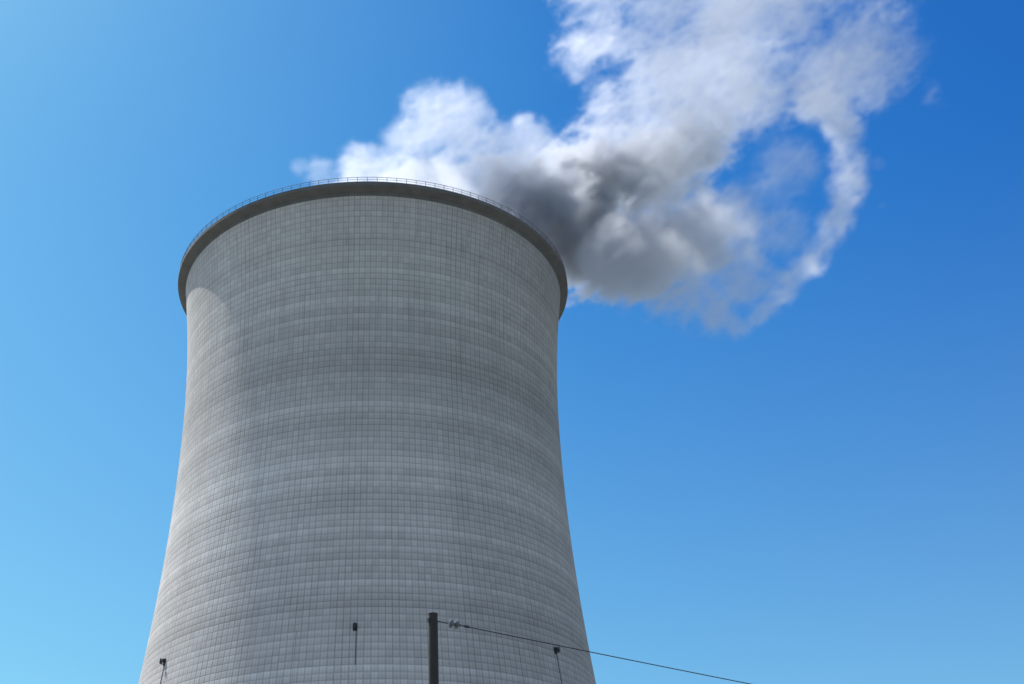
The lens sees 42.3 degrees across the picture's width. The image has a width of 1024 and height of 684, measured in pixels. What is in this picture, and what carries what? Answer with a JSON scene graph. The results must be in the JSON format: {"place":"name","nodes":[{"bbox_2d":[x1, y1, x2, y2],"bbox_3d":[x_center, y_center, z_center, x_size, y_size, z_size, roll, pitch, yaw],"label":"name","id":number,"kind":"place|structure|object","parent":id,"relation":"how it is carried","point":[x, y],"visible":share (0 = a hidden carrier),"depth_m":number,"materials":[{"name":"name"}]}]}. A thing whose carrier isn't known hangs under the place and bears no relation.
{"place":"outdoors","nodes":[
{"label":"outdoors","id":0,"kind":"place"},
{"bbox_2d":[0,0,1023,683],"label":"sky","id":1,"kind":"structure","parent":0,"point":[787,235],"materials":[{"name":"blue"}]},
{"label":"ground","id":2,"kind":"structure","parent":0,"visible":0},
{"bbox_2d":[428,612,438,683],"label":"utility pole","id":3,"kind":"object","parent":2,"relation":"on","point":[433,649],"visible":1,"depth_m":30.43,"materials":[{"name":"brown wood"}]},
{"bbox_2d":[427,618,468,627],"bbox_3d":[-1.488,6.587,31.036,1.100,0.097,0.090,15,-34,-28],"label":"wire fitting","id":4,"kind":"object","parent":3,"relation":"attached to","point":[464,626],"visible":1,"depth_m":31.01,"materials":[{"name":"metal"}]},
{"bbox_2d":[448,619,460,628],"bbox_3d":[-1.351,6.633,31.105,0.303,0.210,0.210,15,-34,-28],"label":"insulator","id":5,"kind":"object","parent":4,"relation":"attached to","point":[452,623],"visible":1,"depth_m":31.05,"materials":[{"name":"grey ceramic"}]},
{"bbox_3d":[35.817,22.462,47.783,0.331,11.124,0.340,1,-30,-6],"label":"utility pole","id":6,"kind":"object","parent":2,"relation":"on","visible":0},
{"bbox_2d":[469,627,749,683],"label":"power line","id":7,"kind":"object","parent":6,"relation":"attached to","point":[607,655],"visible":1,"depth_m":33.01,"materials":[{"name":"grey metal"}]},
{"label":"tower","id":8,"kind":"object","parent":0,"visible":0},
{"bbox_2d":[138,196,595,683],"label":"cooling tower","id":9,"kind":"structure","parent":8,"relation":"on","point":[370,446],"depth_m":245.57,"materials":[{"name":"grey concrete"}]},
{"bbox_2d":[159,658,165,683],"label":"obstruction light","id":10,"kind":"object","parent":9,"relation":"attached to","point":[162,661],"visible":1,"depth_m":231.75,"materials":[{"name":"metal"}]},
{"bbox_2d":[353,622,356,662],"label":"obstruction light","id":11,"kind":"object","parent":9,"relation":"attached to","point":[354,626],"visible":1,"depth_m":218.81,"materials":[{"name":"metal"}]},
{"bbox_2d":[178,182,567,319],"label":"tower rim","id":12,"kind":"object","parent":9,"relation":"on","point":[225,223],"visible":0.55,"depth_m":271.13,"materials":[{"name":"grey concrete"}]},
{"bbox_2d":[180,177,565,272],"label":"rim railing","id":13,"kind":"object","parent":12,"relation":"on","point":[367,179],"visible":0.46,"depth_m":269.72,"materials":[{"name":"metal"}]},
{"bbox_2d":[554,647,561,682],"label":"obstruction light","id":14,"kind":"object","parent":9,"relation":"attached to","point":[556,649],"visible":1,"depth_m":235.17,"materials":[{"name":"metal"}]}
]}

